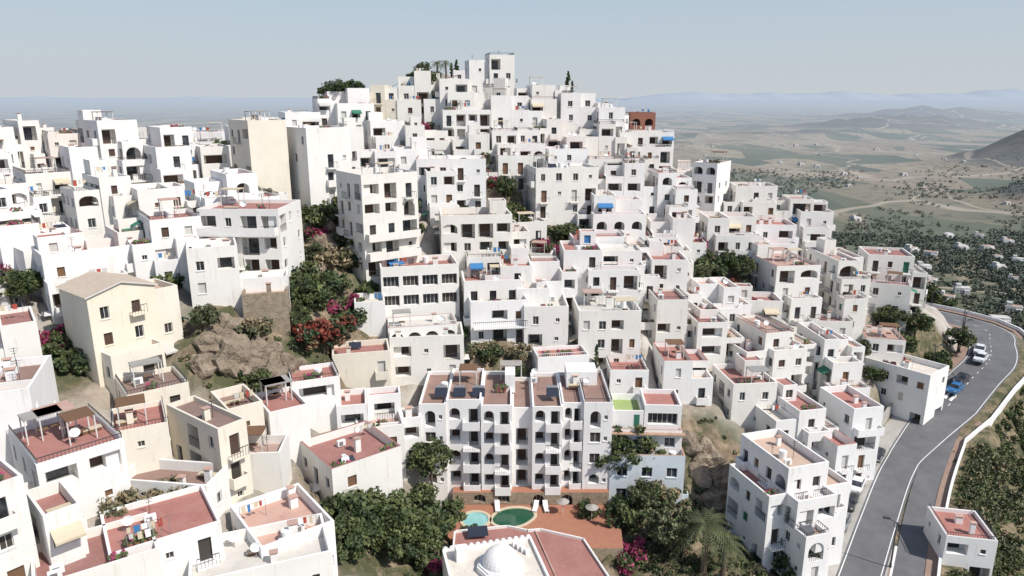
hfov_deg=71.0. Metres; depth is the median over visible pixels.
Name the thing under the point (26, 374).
whitewashed house
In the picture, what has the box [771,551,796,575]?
shrub
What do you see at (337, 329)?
red bougainvillea
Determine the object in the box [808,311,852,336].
whitewashed house
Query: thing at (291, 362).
rock outcrop
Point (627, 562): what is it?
bougainvillea
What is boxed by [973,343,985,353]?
parked car
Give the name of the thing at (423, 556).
broadleaf tree
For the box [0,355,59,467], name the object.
whitewashed house
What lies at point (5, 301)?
whitewashed house
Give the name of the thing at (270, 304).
stone retaining block
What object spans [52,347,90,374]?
shrub
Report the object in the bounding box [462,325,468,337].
shrub
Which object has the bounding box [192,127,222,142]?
whitewashed house
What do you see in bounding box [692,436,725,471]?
rock outcrop
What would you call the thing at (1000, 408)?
white parapet wall
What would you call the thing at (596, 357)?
cypress tree
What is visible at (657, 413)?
terraced town house
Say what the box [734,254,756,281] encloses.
broadleaf tree
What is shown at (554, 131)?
whitewashed house
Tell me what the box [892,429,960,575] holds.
service road
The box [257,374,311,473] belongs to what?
whitewashed house
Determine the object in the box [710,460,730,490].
rock outcrop
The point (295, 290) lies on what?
shrub
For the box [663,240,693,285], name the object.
whitewashed house
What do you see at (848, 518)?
parked car
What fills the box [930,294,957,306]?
broadleaf tree
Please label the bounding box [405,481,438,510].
shrub
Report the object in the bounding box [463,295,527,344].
whitewashed house
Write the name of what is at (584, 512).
shrub
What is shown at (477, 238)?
whitewashed house
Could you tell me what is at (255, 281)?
whitewashed house
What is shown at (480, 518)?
round plunge pool
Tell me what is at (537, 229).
whitewashed house
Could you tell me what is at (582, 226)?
shrub
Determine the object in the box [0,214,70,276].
whitewashed house
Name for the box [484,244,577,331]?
whitewashed house
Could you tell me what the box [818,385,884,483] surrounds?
whitewashed house
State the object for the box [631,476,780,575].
garden scrub
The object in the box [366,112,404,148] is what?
whitewashed house
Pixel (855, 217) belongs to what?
distant farmhouse
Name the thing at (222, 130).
whitewashed house
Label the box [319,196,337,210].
shrub
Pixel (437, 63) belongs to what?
palm tree
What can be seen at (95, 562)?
whitewashed house
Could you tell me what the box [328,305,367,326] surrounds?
shrub
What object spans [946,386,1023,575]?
hillside shrubs
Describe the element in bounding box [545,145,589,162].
whitewashed house
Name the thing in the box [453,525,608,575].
red roofed house
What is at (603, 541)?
pool terrace
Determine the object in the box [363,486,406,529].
shrub
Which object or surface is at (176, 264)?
whitewashed house
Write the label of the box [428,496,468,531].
shrub
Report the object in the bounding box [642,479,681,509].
dry shrub
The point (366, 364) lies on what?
cream house
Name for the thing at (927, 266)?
distant farmhouse
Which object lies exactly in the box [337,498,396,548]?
broadleaf tree
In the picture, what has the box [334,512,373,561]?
broadleaf tree
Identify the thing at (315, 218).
shrub
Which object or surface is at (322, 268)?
rock outcrop
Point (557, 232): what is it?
shrub
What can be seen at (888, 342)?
whitewashed house
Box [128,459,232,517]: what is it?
whitewashed house
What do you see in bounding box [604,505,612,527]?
cypress tree
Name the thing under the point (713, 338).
whitewashed house
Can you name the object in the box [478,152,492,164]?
olive tree
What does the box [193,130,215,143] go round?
whitewashed house
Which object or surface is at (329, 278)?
shrub
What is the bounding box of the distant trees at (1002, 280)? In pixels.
[730,155,1023,329]
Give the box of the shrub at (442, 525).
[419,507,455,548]
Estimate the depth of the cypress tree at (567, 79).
153.41 m
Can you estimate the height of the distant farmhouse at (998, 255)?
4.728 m
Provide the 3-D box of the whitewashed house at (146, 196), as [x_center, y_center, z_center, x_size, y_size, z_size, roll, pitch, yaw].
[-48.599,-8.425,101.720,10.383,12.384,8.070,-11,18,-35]
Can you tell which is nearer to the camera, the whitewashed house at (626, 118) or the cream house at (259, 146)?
the cream house at (259, 146)
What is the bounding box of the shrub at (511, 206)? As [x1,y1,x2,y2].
[506,202,526,215]
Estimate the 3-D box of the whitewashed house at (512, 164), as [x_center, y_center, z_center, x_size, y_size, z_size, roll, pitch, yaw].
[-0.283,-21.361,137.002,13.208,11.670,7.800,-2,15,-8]
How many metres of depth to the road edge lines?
105.32 m
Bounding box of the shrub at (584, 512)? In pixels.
[577,497,601,519]
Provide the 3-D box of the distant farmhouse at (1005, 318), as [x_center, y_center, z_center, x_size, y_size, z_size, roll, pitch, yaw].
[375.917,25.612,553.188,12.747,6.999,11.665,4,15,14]
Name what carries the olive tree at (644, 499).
on the ground terrain
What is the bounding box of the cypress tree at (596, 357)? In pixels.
[592,344,599,367]
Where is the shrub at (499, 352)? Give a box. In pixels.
[476,343,504,362]
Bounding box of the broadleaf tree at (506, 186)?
[493,175,518,201]
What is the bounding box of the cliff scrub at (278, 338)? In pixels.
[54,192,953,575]
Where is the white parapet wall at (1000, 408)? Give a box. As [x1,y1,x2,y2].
[926,302,1023,575]
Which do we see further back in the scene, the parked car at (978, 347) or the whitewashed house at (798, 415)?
the parked car at (978, 347)
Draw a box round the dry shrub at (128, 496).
[96,486,141,517]
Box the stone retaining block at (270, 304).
[241,282,291,335]
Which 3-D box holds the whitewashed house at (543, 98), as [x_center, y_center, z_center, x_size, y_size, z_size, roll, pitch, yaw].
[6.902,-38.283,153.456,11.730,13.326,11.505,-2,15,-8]
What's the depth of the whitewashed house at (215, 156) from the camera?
117.90 m
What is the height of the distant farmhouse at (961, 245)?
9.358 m
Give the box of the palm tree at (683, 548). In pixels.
[668,517,703,556]
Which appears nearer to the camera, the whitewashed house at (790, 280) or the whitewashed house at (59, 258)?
the whitewashed house at (59, 258)
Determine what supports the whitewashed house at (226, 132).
on the ground terrain
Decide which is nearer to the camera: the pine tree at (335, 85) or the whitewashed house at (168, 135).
the whitewashed house at (168, 135)
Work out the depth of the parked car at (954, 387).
123.86 m
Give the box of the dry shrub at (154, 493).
[136,474,187,499]
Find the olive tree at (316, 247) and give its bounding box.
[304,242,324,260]
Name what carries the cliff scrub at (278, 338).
on the ground terrain
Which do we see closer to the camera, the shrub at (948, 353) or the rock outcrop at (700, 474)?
the rock outcrop at (700, 474)
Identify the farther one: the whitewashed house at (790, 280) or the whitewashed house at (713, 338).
the whitewashed house at (790, 280)
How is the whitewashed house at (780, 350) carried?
on the ground terrain
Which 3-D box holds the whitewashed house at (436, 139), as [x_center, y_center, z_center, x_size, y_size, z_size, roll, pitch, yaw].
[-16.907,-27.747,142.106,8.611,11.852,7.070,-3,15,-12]
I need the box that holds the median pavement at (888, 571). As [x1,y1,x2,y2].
[884,546,897,575]
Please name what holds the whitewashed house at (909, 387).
on the ground terrain
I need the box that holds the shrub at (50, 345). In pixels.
[41,334,72,357]
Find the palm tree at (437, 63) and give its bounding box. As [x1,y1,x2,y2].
[429,60,444,72]
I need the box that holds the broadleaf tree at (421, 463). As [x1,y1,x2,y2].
[406,437,455,484]
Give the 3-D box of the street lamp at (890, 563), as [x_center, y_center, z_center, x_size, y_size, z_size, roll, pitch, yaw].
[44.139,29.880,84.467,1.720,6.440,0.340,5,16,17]
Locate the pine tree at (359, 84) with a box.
[339,79,364,90]
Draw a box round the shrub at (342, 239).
[332,233,353,247]
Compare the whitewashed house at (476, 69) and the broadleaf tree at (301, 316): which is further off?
the whitewashed house at (476, 69)
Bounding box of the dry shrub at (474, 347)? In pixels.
[465,340,497,359]
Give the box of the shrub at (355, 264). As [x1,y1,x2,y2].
[347,251,368,268]
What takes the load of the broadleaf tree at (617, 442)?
on the ground terrain
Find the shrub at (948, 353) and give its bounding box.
[930,350,953,368]
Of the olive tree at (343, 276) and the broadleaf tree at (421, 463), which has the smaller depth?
the broadleaf tree at (421, 463)
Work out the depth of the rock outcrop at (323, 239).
107.77 m
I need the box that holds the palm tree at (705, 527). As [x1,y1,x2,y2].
[666,507,738,575]
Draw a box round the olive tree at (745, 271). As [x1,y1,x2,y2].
[729,259,752,281]
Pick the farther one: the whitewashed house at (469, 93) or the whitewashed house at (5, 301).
the whitewashed house at (469, 93)
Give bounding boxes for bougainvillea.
[0,262,13,278]
[39,323,68,349]
[288,320,331,349]
[303,226,328,242]
[313,317,346,353]
[326,299,348,313]
[327,314,357,334]
[340,293,365,310]
[416,552,442,575]
[421,120,434,129]
[486,176,500,187]
[532,238,559,253]
[617,542,649,574]
[623,535,647,554]
[695,237,708,248]
[704,248,715,259]
[730,278,751,284]
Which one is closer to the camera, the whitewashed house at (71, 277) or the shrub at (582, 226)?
the whitewashed house at (71, 277)
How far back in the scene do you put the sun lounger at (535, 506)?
88.95 m
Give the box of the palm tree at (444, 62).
[437,60,453,78]
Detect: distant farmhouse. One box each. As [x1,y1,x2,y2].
[850,215,861,220]
[899,172,907,175]
[903,244,919,252]
[917,261,931,270]
[923,250,937,257]
[927,275,938,283]
[940,290,955,302]
[953,242,969,250]
[953,283,970,294]
[974,231,984,238]
[979,245,994,249]
[989,314,1011,322]
[990,261,1006,269]
[992,254,1003,258]
[999,236,1014,243]
[1002,201,1010,204]
[1003,301,1022,311]
[1008,273,1018,279]
[1011,255,1023,261]
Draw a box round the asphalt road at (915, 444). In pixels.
[836,311,1018,575]
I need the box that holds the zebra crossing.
[944,393,955,400]
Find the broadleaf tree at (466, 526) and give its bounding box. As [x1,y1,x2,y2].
[459,523,477,529]
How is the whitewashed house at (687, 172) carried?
on the ground terrain
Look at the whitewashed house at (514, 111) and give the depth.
147.94 m
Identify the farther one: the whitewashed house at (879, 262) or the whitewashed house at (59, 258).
the whitewashed house at (879, 262)
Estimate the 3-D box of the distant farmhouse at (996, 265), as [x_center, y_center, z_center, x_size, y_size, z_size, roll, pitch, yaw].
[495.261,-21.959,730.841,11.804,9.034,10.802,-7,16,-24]
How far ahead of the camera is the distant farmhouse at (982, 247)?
818.59 m
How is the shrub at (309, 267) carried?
on the ground terrain
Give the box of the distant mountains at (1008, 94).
[619,89,1023,99]
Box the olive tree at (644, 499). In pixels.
[626,477,661,507]
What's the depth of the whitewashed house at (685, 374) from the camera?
102.72 m
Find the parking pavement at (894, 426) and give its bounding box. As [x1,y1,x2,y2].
[827,415,907,575]
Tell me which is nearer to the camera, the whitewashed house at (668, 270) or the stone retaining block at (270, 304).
the stone retaining block at (270, 304)
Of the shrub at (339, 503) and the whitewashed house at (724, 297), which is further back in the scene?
the whitewashed house at (724, 297)
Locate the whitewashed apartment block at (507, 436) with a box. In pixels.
[419,360,612,505]
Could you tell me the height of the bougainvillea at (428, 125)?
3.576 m
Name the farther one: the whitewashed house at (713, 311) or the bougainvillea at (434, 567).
the whitewashed house at (713, 311)
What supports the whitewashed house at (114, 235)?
on the ground terrain
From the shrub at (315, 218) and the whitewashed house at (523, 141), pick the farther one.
the whitewashed house at (523, 141)
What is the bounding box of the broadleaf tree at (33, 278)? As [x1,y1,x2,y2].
[5,268,43,305]
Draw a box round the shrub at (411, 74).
[406,70,414,76]
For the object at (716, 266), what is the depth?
125.99 m
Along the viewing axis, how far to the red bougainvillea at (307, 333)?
88.95 m
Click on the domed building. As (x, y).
(516, 556)
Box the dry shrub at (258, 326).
[233,317,274,337]
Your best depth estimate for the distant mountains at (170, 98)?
41944.73 m
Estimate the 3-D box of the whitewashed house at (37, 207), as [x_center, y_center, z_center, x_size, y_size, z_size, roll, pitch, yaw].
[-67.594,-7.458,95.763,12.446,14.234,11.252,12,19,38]
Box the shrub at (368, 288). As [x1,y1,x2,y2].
[356,280,378,294]
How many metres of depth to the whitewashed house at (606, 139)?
143.44 m
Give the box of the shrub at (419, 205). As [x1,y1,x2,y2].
[418,198,421,209]
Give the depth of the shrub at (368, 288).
104.81 m
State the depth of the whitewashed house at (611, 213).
126.06 m
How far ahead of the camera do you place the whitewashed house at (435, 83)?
151.66 m
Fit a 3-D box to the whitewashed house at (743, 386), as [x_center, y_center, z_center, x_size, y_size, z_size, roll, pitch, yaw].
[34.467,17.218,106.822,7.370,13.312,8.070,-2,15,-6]
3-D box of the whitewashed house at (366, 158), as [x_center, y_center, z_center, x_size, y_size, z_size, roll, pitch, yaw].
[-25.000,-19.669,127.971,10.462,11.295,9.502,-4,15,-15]
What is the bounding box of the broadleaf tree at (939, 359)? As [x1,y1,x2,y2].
[923,351,952,368]
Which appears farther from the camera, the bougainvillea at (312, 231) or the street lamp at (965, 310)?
the street lamp at (965, 310)
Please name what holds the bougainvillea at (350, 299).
on the ground terrain
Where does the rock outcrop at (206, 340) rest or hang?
on the ground terrain
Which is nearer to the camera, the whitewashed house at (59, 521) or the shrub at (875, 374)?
the whitewashed house at (59, 521)
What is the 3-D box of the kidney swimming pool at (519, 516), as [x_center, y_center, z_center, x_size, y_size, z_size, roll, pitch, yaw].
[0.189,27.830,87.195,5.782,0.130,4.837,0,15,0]
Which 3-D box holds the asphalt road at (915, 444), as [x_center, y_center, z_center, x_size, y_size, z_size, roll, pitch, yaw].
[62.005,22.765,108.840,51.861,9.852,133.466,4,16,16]
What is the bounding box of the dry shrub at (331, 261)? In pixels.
[313,243,355,270]
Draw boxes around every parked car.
[844,512,851,532]
[847,492,859,511]
[851,475,865,494]
[876,447,885,462]
[945,381,964,394]
[952,372,970,384]
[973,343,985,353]
[973,351,988,362]
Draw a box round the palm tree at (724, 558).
[699,528,748,575]
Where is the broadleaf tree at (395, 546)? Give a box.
[367,504,420,559]
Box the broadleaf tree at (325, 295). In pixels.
[291,285,332,311]
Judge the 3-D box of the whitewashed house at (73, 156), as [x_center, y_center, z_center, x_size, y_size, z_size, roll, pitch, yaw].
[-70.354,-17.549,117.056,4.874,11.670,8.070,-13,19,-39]
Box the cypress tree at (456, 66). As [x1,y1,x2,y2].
[454,59,458,69]
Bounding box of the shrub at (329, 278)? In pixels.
[307,269,349,299]
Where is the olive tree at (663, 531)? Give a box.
[641,499,700,550]
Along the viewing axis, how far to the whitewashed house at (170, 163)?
114.20 m
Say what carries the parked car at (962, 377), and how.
on the asphalt road at (915, 444)
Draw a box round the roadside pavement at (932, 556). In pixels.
[924,307,1023,575]
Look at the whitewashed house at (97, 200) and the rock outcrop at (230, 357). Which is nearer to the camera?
the rock outcrop at (230, 357)
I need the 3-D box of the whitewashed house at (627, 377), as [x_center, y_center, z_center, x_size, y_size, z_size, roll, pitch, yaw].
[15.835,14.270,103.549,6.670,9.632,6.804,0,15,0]
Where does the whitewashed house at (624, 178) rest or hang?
on the ground terrain
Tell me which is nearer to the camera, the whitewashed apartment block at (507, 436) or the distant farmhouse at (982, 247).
the whitewashed apartment block at (507, 436)
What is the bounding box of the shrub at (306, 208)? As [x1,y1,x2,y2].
[301,204,309,216]
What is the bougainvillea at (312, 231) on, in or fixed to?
on the ground terrain
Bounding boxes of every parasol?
[556,498,568,513]
[585,504,598,519]
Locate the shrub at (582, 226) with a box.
[562,222,587,238]
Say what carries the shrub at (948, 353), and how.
on the ground terrain
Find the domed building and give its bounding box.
[442,534,548,575]
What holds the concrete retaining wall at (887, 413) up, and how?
on the ground terrain
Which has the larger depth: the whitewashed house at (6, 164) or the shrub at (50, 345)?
the whitewashed house at (6, 164)
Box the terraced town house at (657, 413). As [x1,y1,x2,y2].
[609,389,688,504]
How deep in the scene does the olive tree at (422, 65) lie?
152.27 m
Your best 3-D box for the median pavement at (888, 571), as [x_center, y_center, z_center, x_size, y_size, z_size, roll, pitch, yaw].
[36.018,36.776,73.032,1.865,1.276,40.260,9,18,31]
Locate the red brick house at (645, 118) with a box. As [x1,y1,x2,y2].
[626,109,655,129]
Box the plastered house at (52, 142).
[42,129,80,167]
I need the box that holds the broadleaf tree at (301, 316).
[289,305,313,325]
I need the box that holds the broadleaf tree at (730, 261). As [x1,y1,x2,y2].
[714,252,740,276]
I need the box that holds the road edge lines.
[838,311,1017,575]
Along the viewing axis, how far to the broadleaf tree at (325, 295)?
93.83 m
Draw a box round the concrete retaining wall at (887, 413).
[882,403,892,426]
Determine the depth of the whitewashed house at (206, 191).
102.35 m
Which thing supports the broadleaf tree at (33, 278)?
on the ground terrain
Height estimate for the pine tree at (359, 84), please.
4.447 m
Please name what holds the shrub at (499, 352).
on the ground terrain
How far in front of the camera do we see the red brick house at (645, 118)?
162.15 m
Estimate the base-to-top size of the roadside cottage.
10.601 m
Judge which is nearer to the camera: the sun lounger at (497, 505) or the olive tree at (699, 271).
the sun lounger at (497, 505)
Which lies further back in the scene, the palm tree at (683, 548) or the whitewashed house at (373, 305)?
the whitewashed house at (373, 305)
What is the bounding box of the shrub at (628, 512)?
[605,494,646,532]
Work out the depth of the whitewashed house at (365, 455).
76.58 m
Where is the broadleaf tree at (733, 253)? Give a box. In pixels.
[717,248,735,256]
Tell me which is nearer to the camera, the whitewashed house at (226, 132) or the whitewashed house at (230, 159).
the whitewashed house at (230, 159)
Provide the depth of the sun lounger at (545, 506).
88.95 m
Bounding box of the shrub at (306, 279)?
[289,272,321,302]
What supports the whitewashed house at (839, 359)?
on the ground terrain
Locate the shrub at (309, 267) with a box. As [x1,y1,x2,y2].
[289,259,321,280]
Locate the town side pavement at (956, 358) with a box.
[948,323,967,372]
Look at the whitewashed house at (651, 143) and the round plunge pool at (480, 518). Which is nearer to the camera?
the round plunge pool at (480, 518)
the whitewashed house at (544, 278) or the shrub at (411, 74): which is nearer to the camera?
the whitewashed house at (544, 278)
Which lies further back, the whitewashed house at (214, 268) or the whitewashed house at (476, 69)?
the whitewashed house at (476, 69)
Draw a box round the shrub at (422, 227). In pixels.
[419,223,426,232]
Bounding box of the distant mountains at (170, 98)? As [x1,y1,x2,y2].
[0,97,321,99]
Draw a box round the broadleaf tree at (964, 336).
[945,326,977,353]
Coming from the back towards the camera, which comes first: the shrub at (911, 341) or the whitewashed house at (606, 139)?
the whitewashed house at (606, 139)
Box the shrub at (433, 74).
[423,68,441,81]
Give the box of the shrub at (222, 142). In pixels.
[213,138,229,144]
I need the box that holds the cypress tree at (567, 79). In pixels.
[565,71,570,92]
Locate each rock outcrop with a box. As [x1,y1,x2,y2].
[188,353,217,380]
[192,323,237,354]
[209,312,247,333]
[212,331,251,377]
[240,358,262,379]
[247,335,282,366]
[261,358,290,389]
[280,352,306,373]
[305,233,338,252]
[313,262,326,277]
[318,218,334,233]
[682,430,711,456]
[688,461,711,490]
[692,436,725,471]
[700,484,726,511]
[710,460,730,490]
[720,510,730,529]
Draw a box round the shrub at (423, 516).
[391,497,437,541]
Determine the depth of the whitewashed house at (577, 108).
149.63 m
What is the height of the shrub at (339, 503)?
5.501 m
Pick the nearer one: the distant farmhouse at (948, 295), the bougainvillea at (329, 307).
the bougainvillea at (329, 307)
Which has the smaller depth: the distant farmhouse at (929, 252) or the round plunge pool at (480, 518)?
the round plunge pool at (480, 518)
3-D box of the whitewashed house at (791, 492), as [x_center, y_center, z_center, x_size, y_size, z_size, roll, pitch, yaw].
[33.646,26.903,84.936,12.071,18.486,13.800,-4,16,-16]
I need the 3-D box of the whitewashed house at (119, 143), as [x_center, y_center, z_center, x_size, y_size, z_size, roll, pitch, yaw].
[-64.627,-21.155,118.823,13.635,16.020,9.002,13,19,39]
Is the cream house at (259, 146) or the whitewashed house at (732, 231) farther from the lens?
the whitewashed house at (732, 231)
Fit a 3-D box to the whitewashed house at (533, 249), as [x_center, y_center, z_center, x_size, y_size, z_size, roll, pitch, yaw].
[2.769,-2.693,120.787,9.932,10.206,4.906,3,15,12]
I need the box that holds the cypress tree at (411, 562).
[403,540,414,564]
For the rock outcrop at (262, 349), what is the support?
on the ground terrain
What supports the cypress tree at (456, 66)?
on the whitewashed house at (435, 83)
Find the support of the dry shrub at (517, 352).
on the ground terrain
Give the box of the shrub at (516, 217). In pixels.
[511,211,531,221]
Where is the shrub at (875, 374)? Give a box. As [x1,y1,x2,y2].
[862,365,887,381]
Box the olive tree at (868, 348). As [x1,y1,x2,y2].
[859,339,872,356]
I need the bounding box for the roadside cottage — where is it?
[923,503,997,575]
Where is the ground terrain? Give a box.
[0,98,1023,575]
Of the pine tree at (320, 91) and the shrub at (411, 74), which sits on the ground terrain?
the pine tree at (320, 91)
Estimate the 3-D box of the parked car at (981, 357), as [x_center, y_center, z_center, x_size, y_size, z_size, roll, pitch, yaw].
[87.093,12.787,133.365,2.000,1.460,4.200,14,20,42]
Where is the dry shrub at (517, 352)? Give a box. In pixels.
[502,342,527,360]
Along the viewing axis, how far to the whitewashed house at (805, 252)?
142.26 m
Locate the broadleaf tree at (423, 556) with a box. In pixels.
[399,521,443,568]
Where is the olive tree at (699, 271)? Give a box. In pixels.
[693,265,711,277]
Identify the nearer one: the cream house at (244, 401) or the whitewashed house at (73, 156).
the cream house at (244, 401)
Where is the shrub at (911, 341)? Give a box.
[900,332,918,352]
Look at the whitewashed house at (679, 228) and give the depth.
127.43 m
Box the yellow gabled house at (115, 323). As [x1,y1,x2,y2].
[56,271,188,401]
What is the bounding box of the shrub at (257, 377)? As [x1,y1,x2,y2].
[235,368,272,390]
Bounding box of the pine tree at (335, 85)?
[321,79,352,91]
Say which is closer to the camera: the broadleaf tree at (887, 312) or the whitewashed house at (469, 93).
the broadleaf tree at (887, 312)
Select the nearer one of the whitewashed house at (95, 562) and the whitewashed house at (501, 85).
the whitewashed house at (95, 562)
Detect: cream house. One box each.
[110,393,172,473]
[115,356,189,418]
[166,395,253,503]
[210,384,265,434]
[228,111,291,199]
[332,338,391,392]
[370,85,397,119]
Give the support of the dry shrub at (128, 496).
on the ground terrain
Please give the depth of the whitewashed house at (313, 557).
58.60 m
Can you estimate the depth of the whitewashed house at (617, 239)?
121.20 m
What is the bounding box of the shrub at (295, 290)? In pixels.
[289,277,303,295]
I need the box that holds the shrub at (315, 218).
[301,204,338,231]
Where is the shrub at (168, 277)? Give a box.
[149,272,184,288]
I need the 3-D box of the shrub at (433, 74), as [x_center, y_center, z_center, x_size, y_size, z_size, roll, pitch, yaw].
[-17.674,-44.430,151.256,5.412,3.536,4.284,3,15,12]
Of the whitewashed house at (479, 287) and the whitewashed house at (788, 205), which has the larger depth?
the whitewashed house at (788, 205)
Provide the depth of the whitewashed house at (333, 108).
143.44 m
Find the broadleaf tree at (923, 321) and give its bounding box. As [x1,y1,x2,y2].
[901,309,935,336]
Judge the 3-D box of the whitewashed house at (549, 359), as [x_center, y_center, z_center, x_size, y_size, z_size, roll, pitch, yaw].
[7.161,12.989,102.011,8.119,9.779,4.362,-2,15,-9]
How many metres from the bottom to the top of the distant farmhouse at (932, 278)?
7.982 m
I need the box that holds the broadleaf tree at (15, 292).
[0,272,27,306]
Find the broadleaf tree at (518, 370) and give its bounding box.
[504,359,526,375]
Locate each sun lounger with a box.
[495,500,499,512]
[532,500,538,512]
[543,500,548,511]
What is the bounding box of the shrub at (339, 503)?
[319,488,388,534]
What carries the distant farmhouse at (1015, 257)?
on the ground terrain
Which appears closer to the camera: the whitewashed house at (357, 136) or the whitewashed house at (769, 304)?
the whitewashed house at (769, 304)
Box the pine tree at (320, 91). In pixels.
[317,85,335,95]
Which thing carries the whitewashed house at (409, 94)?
on the ground terrain
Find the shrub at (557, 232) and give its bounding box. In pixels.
[547,222,576,240]
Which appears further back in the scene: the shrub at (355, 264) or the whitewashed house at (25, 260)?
the shrub at (355, 264)
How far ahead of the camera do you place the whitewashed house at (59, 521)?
54.03 m
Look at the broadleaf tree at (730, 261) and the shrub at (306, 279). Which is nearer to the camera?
the shrub at (306, 279)
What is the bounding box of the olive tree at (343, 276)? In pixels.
[333,273,352,296]
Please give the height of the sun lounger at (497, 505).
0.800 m
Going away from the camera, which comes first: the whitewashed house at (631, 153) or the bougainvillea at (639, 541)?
the bougainvillea at (639, 541)
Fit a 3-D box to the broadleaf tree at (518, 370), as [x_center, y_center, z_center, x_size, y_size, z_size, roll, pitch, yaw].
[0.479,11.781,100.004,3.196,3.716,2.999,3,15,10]
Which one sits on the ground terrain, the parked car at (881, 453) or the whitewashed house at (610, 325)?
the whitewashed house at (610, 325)
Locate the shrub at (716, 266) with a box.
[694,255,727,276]
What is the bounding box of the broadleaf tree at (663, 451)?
[637,443,666,471]
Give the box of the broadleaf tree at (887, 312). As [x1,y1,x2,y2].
[873,304,906,322]
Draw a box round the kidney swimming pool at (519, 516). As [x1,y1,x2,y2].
[490,506,536,527]
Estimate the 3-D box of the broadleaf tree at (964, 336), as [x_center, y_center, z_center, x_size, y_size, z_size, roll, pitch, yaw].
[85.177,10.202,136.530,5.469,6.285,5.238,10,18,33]
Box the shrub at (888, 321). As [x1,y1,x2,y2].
[877,318,898,329]
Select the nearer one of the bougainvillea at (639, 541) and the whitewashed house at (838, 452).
the bougainvillea at (639, 541)
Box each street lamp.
[883,516,897,567]
[961,299,974,327]
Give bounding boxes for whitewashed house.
[0,125,25,168]
[0,139,19,178]
[0,156,72,222]
[0,182,53,229]
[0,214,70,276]
[0,281,23,308]
[0,302,42,359]
[0,348,58,402]
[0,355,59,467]
[0,457,39,575]
[2,113,54,168]
[8,400,130,518]
[13,221,83,297]
[26,479,88,565]
[31,231,136,323]
[31,512,162,575]
[57,144,98,185]
[60,158,140,235]
[67,274,82,280]
[75,110,151,183]
[84,224,143,249]
[99,485,224,575]
[126,182,198,219]
[126,197,202,279]
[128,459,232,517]
[138,127,147,137]
[143,144,193,187]
[146,124,205,178]
[150,235,199,292]
[184,167,279,207]
[186,237,244,317]
[188,513,333,575]
[192,122,224,139]
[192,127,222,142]
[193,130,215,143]
[194,143,230,177]
[196,187,304,276]
[224,117,250,140]
[229,150,232,168]
[230,483,337,575]
[240,269,291,319]
[247,425,291,493]
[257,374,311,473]
[273,192,288,199]
[278,109,320,125]
[286,121,351,212]
[289,359,344,432]
[300,420,403,502]
[312,86,373,147]
[335,162,421,291]
[336,386,421,469]
[341,118,363,157]
[352,145,398,168]
[354,292,386,338]
[355,408,406,480]
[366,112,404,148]
[379,254,459,318]
[386,68,434,123]
[386,308,465,350]
[389,318,469,385]
[392,137,430,170]
[404,117,449,154]
[416,150,488,214]
[417,181,419,209]
[422,159,459,227]
[423,70,489,135]
[431,71,450,98]
[433,198,529,287]
[441,100,490,151]
[451,124,496,169]
[461,264,521,333]
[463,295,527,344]
[465,60,488,87]
[483,78,509,98]
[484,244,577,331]
[485,50,517,95]
[486,144,542,206]
[489,88,541,128]
[489,120,544,162]
[512,211,546,240]
[514,77,569,118]
[524,154,598,225]
[524,294,570,345]
[529,118,595,148]
[530,240,555,255]
[532,342,588,372]
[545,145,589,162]
[558,85,611,127]
[559,229,645,313]
[568,228,648,261]
[568,289,641,377]
[576,189,645,241]
[578,120,631,158]
[587,151,622,178]
[596,98,627,136]
[598,156,656,216]
[599,353,648,395]
[617,122,673,169]
[625,113,628,129]
[625,147,658,184]
[641,285,692,348]
[642,238,688,313]
[645,211,706,261]
[648,166,699,236]
[652,339,713,405]
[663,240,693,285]
[673,161,691,176]
[677,160,691,168]
[686,277,751,329]
[687,298,719,318]
[687,302,744,367]
[692,151,730,211]
[695,211,769,274]
[712,353,777,429]
[722,179,777,219]
[725,428,850,575]
[728,311,816,392]
[735,283,782,323]
[749,241,822,325]
[753,377,838,455]
[756,211,798,253]
[776,190,813,236]
[795,200,835,256]
[797,322,869,401]
[804,247,844,258]
[807,237,872,342]
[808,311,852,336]
[815,423,856,492]
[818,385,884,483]
[858,246,927,314]
[861,322,905,363]
[863,354,948,424]
[867,271,917,331]
[923,289,927,308]
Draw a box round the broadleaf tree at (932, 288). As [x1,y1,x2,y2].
[926,281,941,301]
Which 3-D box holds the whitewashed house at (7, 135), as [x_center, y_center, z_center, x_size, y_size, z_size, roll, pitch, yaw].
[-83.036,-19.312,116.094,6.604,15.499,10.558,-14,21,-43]
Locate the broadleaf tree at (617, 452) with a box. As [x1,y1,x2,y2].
[595,447,628,470]
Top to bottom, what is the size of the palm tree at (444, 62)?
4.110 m
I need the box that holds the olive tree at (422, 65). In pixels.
[413,62,431,70]
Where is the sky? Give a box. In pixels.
[0,0,1023,97]
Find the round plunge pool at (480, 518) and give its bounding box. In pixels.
[460,510,490,526]
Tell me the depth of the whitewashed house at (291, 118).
138.11 m
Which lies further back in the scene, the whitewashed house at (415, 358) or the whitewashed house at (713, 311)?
the whitewashed house at (713, 311)
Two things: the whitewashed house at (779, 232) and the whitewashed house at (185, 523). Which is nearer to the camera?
the whitewashed house at (185, 523)
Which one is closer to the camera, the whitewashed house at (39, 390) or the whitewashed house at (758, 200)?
the whitewashed house at (39, 390)
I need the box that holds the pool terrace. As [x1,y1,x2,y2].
[444,505,622,563]
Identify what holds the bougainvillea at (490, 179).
on the ground terrain
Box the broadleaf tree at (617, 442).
[606,424,659,465]

